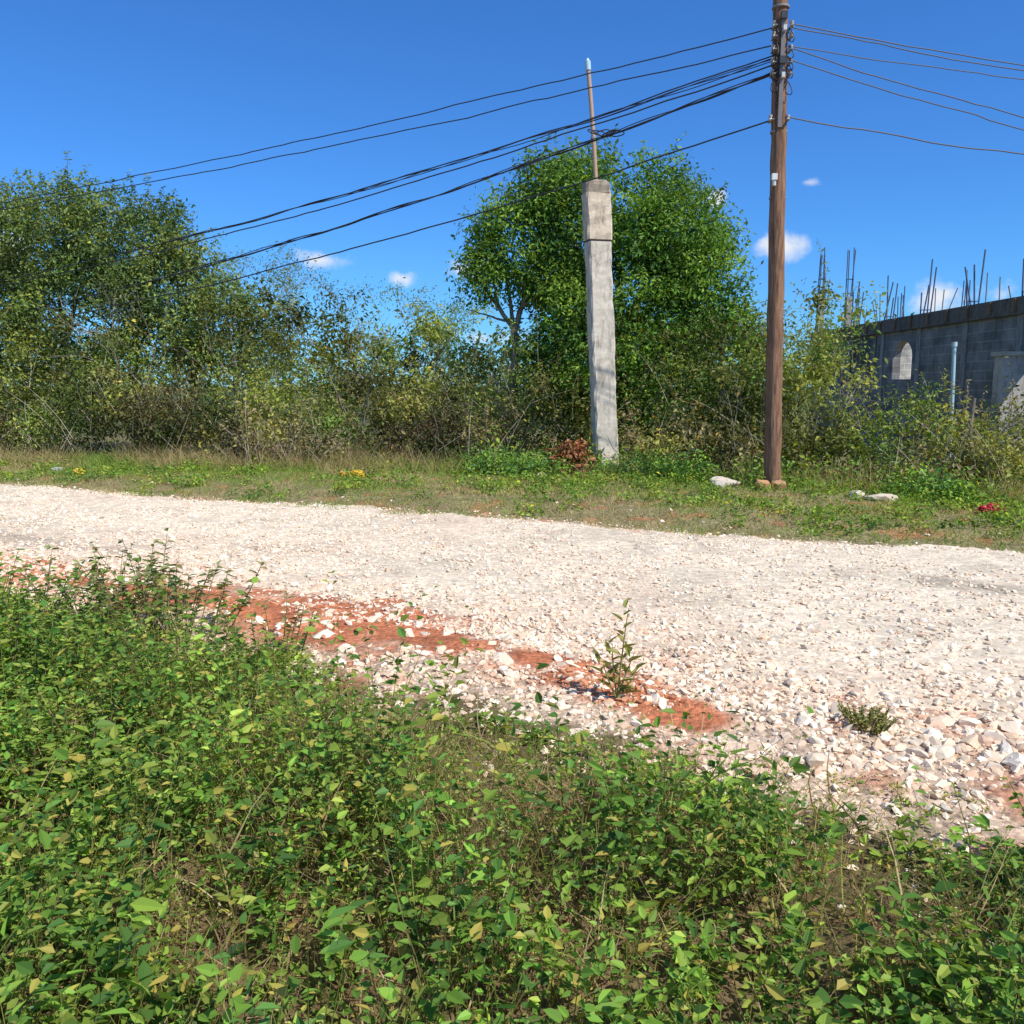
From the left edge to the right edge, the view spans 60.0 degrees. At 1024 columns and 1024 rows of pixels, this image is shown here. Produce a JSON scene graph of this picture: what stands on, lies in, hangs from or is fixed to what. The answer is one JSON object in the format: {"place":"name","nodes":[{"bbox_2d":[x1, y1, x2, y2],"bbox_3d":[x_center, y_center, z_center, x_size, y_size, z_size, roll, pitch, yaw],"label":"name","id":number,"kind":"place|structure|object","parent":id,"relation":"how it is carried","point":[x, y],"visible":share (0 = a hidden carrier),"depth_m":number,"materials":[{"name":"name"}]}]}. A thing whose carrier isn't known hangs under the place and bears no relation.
{"place":"outdoors","nodes":[
{"label":"outdoors","id":0,"kind":"place"},
{"bbox_2d":[0,387,1023,1023],"bbox_3d":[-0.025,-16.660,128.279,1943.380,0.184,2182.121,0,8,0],"label":"ground","id":1,"kind":"structure","parent":0,"point":[390,637],"depth_m":4.02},
{"bbox_2d":[0,545,108,655],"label":"leafy shrub","id":2,"kind":"object","parent":1,"relation":"on","point":[25,602],"visible":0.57,"depth_m":5.52,"materials":[{"name":"green plant"}]},
{"bbox_2d":[0,803,122,1003],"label":"bush","id":3,"kind":"object","parent":1,"relation":"on","point":[60,906],"visible":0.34,"depth_m":2.52,"materials":[{"name":"green plant"}]},
{"bbox_2d":[0,607,138,723],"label":"leafy shrub","id":4,"kind":"object","parent":1,"relation":"on","point":[9,677],"visible":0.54,"depth_m":4.72,"materials":[{"name":"green plant"}]},
{"bbox_2d":[72,468,84,475],"bbox_3d":[-7.797,-0.709,15.962,0.240,0.176,0.186,0,8,0],"label":"yellow plastic bag","id":5,"kind":"object","parent":1,"relation":"on","point":[77,469],"visible":0.47,"depth_m":15.91,"materials":[{"name":"yellow plastic"}]},
{"bbox_2d":[0,687,183,811],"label":"leafy shrub","id":6,"kind":"object","parent":1,"relation":"on","point":[11,744],"visible":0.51,"depth_m":3.71,"materials":[{"name":"green plant"}]},
{"bbox_2d":[14,539,172,620],"bbox_3d":[-2.958,0.539,6.311,1.039,0.616,0.958,0,8,0],"label":"tall weed","id":7,"kind":"object","parent":1,"relation":"on","point":[139,604],"visible":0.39,"depth_m":6.42,"materials":[{"name":"green plant"}]},
{"bbox_2d":[9,590,184,663],"bbox_3d":[-2.586,0.729,5.657,0.904,0.406,0.976,0,8,0],"label":"leafy shrub","id":8,"kind":"object","parent":1,"relation":"on","point":[111,617],"visible":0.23,"depth_m":5.69,"materials":[{"name":"green plant"}]},
{"bbox_2d":[37,280,174,451],"bbox_3d":[-8.784,-3.177,19.574,3.216,4.159,1.978,-4,9,-25],"label":"bare shrub","id":9,"kind":"object","parent":1,"relation":"on","point":[109,332],"visible":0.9,"depth_m":19.55,"materials":[{"name":"brown plant"}]},
{"bbox_2d":[0,150,302,451],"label":"feathery tree","id":10,"kind":"object","parent":1,"relation":"on","point":[78,217],"visible":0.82,"depth_m":20.66,"materials":[{"name":"green plant"}]},
{"bbox_2d":[70,528,267,650],"bbox_3d":[-2.311,0.539,5.848,1.048,0.745,1.321,-5,10,-32],"label":"tall weed","id":11,"kind":"object","parent":1,"relation":"on","point":[175,597],"visible":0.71,"depth_m":5.88,"materials":[{"name":"green plant"}]},
{"bbox_2d":[184,299,264,438],"bbox_3d":[-6.065,-2.734,19.036,1.239,3.439,2.695,2,8,11],"label":"bare shrub","id":12,"kind":"object","parent":1,"relation":"on","point":[211,350],"visible":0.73,"depth_m":18.80,"materials":[{"name":"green plant"}]},
{"bbox_2d":[175,231,319,447],"bbox_3d":[-6.979,-4.725,24.683,3.241,5.793,4.879,4,9,25],"label":"slender tree","id":13,"kind":"object","parent":1,"relation":"on","point":[272,292],"visible":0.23,"depth_m":24.23,"materials":[{"name":"green plant"}]},
{"bbox_2d":[186,239,337,449],"bbox_3d":[-5.984,-4.130,22.343,3.384,5.277,3.512,0,8,0],"label":"slender tree","id":14,"kind":"object","parent":1,"relation":"on","point":[288,270],"visible":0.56,"depth_m":21.88,"materials":[{"name":"green plant"}]},
{"bbox_2d":[216,591,320,658],"bbox_3d":[-1.466,0.748,5.593,0.628,0.387,0.572,7,11,41],"label":"tall weed","id":15,"kind":"object","parent":1,"relation":"on","point":[285,624],"visible":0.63,"depth_m":5.59,"materials":[{"name":"green plant"}]},
{"bbox_2d":[263,268,427,440],"bbox_3d":[-4.298,-4.054,23.733,4.887,4.731,2.579,-5,10,-32],"label":"slender tree","id":16,"kind":"object","parent":1,"relation":"on","point":[279,279],"visible":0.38,"depth_m":23.07,"materials":[{"name":"green plant"}]},
{"bbox_2d":[320,311,392,456],"bbox_3d":[-3.375,-2.710,19.506,1.937,3.266,2.160,0,8,0],"label":"bare shrub","id":17,"kind":"object","parent":1,"relation":"on","point":[363,371],"visible":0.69,"depth_m":19.08,"materials":[{"name":"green plant"}]},
{"bbox_2d":[349,470,364,477],"bbox_3d":[-2.653,-0.625,15.161,0.329,0.203,0.214,0,8,0],"label":"yellow plastic bag","id":18,"kind":"object","parent":1,"relation":"on","point":[360,472],"visible":0.48,"depth_m":15.11,"materials":[{"name":"yellow plastic"}]},
{"bbox_2d":[319,274,470,442],"bbox_3d":[-3.171,-4.116,24.533,4.438,4.628,2.620,-3,9,-21],"label":"slender tree","id":19,"kind":"object","parent":1,"relation":"on","point":[375,322],"visible":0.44,"depth_m":23.77,"materials":[{"name":"green plant"}]},
{"bbox_2d":[380,277,492,436],"bbox_3d":[-2.037,-4.253,25.281,3.111,4.687,3.885,6,10,37],"label":"slender tree","id":20,"kind":"object","parent":1,"relation":"on","point":[453,309],"visible":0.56,"depth_m":24.96,"materials":[{"name":"green plant"}]},
{"bbox_2d":[0,292,913,419],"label":"distant trees","id":21,"kind":"object","parent":1,"relation":"on","point":[446,365],"visible":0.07,"depth_m":46.16,"materials":[{"name":"green plant"}]},
{"bbox_2d":[471,346,531,454],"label":"bare shrub","id":22,"kind":"object","parent":1,"relation":"on","point":[501,384],"visible":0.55,"depth_m":18.69,"materials":[{"name":"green plant"}]},
{"bbox_2d":[5,476,1009,550],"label":"verge stones","id":23,"kind":"object","parent":1,"relation":"on","point":[670,509],"visible":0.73,"depth_m":11.57,"materials":[{"name":"stone"}]},
{"bbox_2d":[0,555,1023,1023],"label":"foreground weeds","id":24,"kind":"object","parent":1,"relation":"on","point":[84,811],"visible":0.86,"depth_m":2.76,"materials":[{"name":"green plant"}]},
{"bbox_2d":[0,225,1023,496],"bbox_3d":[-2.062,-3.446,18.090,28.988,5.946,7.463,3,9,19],"label":"roadside thicket","id":25,"kind":"object","parent":1,"relation":"on","point":[176,423],"visible":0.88,"depth_m":17.85,"materials":[{"name":"green plant"}]},
{"bbox_2d":[0,447,1023,550],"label":"verge grass","id":26,"kind":"structure","parent":1,"relation":"on","point":[104,466],"depth_m":13.33,"materials":[{"name":"green plant"}]},
{"bbox_2d":[0,532,1023,945],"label":"limestone rubble","id":27,"kind":"object","parent":1,"relation":"on","point":[940,746],"visible":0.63,"depth_m":4.78,"materials":[{"name":"white stone"}]},
{"bbox_2d":[545,434,600,476],"bbox_3d":[1.079,-0.964,16.180,1.043,0.927,0.953,-8,11,-44],"label":"dead leaf heap","id":28,"kind":"object","parent":1,"relation":"on","point":[578,450],"visible":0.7,"depth_m":16.02,"materials":[{"name":"brown plant"}]},
{"bbox_2d":[581,58,618,470],"bbox_3d":[1.654,-4.363,16.329,0.717,7.520,0.478,-2,8,-12],"label":"concrete post","id":29,"kind":"object","parent":1,"relation":"on","point":[596,215],"visible":0.95,"depth_m":16.29,"materials":[{"name":"concrete"}]},
{"bbox_2d":[444,123,787,455],"bbox_3d":[2.302,-4.631,19.354,7.580,7.335,4.653,0,8,0],"label":"broadleaf tree","id":30,"kind":"object","parent":1,"relation":"on","point":[661,247],"visible":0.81,"depth_m":18.66,"materials":[{"name":"green plant"}]},
{"bbox_2d":[588,597,646,697],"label":"roadside sapling","id":31,"kind":"object","parent":1,"relation":"on","point":[617,693],"visible":1,"depth_m":4.70,"materials":[{"name":"green plant"}]},
{"bbox_2d":[713,482,725,487],"bbox_3d":[3.292,-0.415,14.090,0.216,0.143,0.145,-5,9,-29],"label":"rock","id":32,"kind":"object","parent":1,"relation":"on","point":[721,483],"visible":0.4,"depth_m":14.04,"materials":[{"name":"stone"}]},
{"bbox_2d":[710,476,740,486],"bbox_3d":[3.428,-0.462,14.287,0.508,0.221,0.343,0,8,0],"label":"concrete rubble block","id":33,"kind":"object","parent":1,"relation":"on","point":[724,479],"depth_m":14.18,"materials":[{"name":"concrete"}]},
{"bbox_2d":[452,437,1018,502],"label":"creeping weeds","id":34,"kind":"object","parent":1,"relation":"on","point":[527,462],"visible":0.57,"depth_m":15.34,"materials":[{"name":"green plant"}]},
{"bbox_2d":[704,361,809,429],"bbox_3d":[4.621,-1.956,16.727,2.340,2.547,1.250,-5,10,-34],"label":"bare shrub","id":35,"kind":"object","parent":1,"relation":"on","point":[749,396],"visible":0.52,"depth_m":16.59,"materials":[{"name":"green plant"}]},
{"bbox_2d":[755,479,770,489],"bbox_3d":[3.911,-0.400,13.821,0.251,0.210,0.190,6,10,35],"label":"rock","id":36,"kind":"object","parent":1,"relation":"on","point":[767,482],"visible":0.55,"depth_m":13.76,"materials":[{"name":"stone"}]},
{"bbox_2d":[771,480,785,489],"bbox_3d":[4.134,-0.393,13.781,0.225,0.215,0.141,0,8,0],"label":"rock","id":37,"kind":"object","parent":1,"relation":"on","point":[776,483],"visible":0.57,"depth_m":13.73,"materials":[{"name":"stone"}]},
{"bbox_2d":[763,0,794,483],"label":"utility pole","id":38,"kind":"object","parent":1,"relation":"on","point":[775,335],"visible":0.98,"depth_m":13.46,"materials":[{"name":"brown wood"}]},
{"bbox_2d":[0,23,1023,326],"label":"power lines","id":39,"kind":"object","parent":38,"relation":"attached to","point":[638,103],"visible":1,"depth_m":14.65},
{"bbox_2d":[709,307,856,448],"bbox_3d":[6.354,-3.201,21.574,2.510,3.639,4.691,-4,9,-27],"label":"slender tree","id":40,"kind":"object","parent":1,"relation":"on","point":[785,331],"visible":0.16,"depth_m":20.42,"materials":[{"name":"green plant"}]},
{"bbox_2d":[691,241,888,466],"bbox_3d":[5.633,-3.064,18.226,3.590,4.513,5.910,0,8,0],"label":"tree","id":41,"kind":"object","parent":1,"relation":"on","point":[829,340],"visible":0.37,"depth_m":16.88,"materials":[{"name":"green plant"}]},
{"bbox_2d":[796,321,862,435],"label":"slender tree","id":42,"kind":"object","parent":1,"relation":"on","point":[834,375],"visible":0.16,"depth_m":25.74,"materials":[{"name":"green plant"}]},
{"bbox_2d":[849,490,864,498],"bbox_3d":[4.924,-0.234,12.643,0.216,0.153,0.185,-8,11,-42],"label":"concrete rubble block","id":43,"kind":"object","parent":1,"relation":"on","point":[857,492],"depth_m":12.59,"materials":[{"name":"concrete"}]},
{"bbox_2d":[834,368,895,472],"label":"bare shrub","id":44,"kind":"object","parent":1,"relation":"on","point":[846,384],"visible":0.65,"depth_m":16.21,"materials":[{"name":"green plant"}]},
{"bbox_2d":[836,700,899,735],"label":"bush","id":45,"kind":"object","parent":1,"relation":"on","point":[873,717],"visible":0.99,"depth_m":4.31,"materials":[{"name":"green plant"}]},
{"bbox_2d":[864,493,897,500],"bbox_3d":[5.171,-0.200,12.399,0.467,0.132,0.226,0,8,0],"label":"concrete rubble block","id":46,"kind":"object","parent":1,"relation":"on","point":[886,497],"depth_m":12.32,"materials":[{"name":"concrete"}]},
{"bbox_2d":[810,247,1023,460],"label":"unfinished block building","id":47,"kind":"structure","parent":1,"relation":"on","point":[988,337],"depth_m":20.33,"materials":[{"name":"concrete"}]},
{"bbox_2d":[847,880,1023,1023],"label":"bush","id":48,"kind":"object","parent":1,"relation":"on","point":[923,1014],"visible":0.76,"depth_m":2.23,"materials":[{"name":"green plant"}]},
{"bbox_2d":[947,342,957,463],"bbox_3d":[7.868,-1.797,15.906,0.131,2.460,0.100,0,8,0],"label":"plastic pipe","id":49,"kind":"object","parent":1,"relation":"on","point":[953,362],"visible":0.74,"depth_m":15.79,"materials":[{"name":"white plastic"}]},
{"bbox_2d":[976,503,1004,513],"bbox_3d":[5.991,-0.032,11.106,0.352,0.167,0.237,0,8,0],"label":"red plastic bag","id":50,"kind":"object","parent":1,"relation":"on","point":[984,507],"visible":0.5,"depth_m":11.04,"materials":[{"name":"red plastic"}]},
{"bbox_2d":[965,398,1023,479],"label":"wire fence","id":51,"kind":"object","parent":1,"relation":"on","point":[973,403],"visible":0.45,"depth_m":14.09,"materials":[{"name":"grey metal"}]},
{"bbox_2d":[968,401,1023,471],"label":"bare shrub","id":52,"kind":"object","parent":1,"relation":"on","point":[1004,431],"visible":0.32,"depth_m":14.26,"materials":[{"name":"green plant"}]},
{"bbox_2d":[986,777,1023,882],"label":"bush","id":53,"kind":"object","parent":1,"relation":"on","point":[1013,874],"visible":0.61,"depth_m":2.92,"materials":[{"name":"green plant"}]},
{"bbox_2d":[0,483,1023,736],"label":"gravel road","id":54,"kind":"structure","parent":0,"point":[460,524],"depth_m":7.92,"materials":[{"name":"beige gravel"}]},
{"bbox_2d":[0,552,1023,1023],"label":"foreground grass","id":55,"kind":"structure","parent":0,"point":[506,854],"depth_m":2.90,"materials":[{"name":"green plant"}]},
{"bbox_2d":[0,435,1023,502],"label":"tall dry grass","id":56,"kind":"structure","parent":0,"point":[162,455],"depth_m":16.85,"materials":[{"name":"green plant"}]},
{"bbox_2d":[0,0,1023,386],"label":"sky","id":57,"kind":"structure","parent":0,"point":[141,86],"materials":[{"name":"blue"}]}
]}

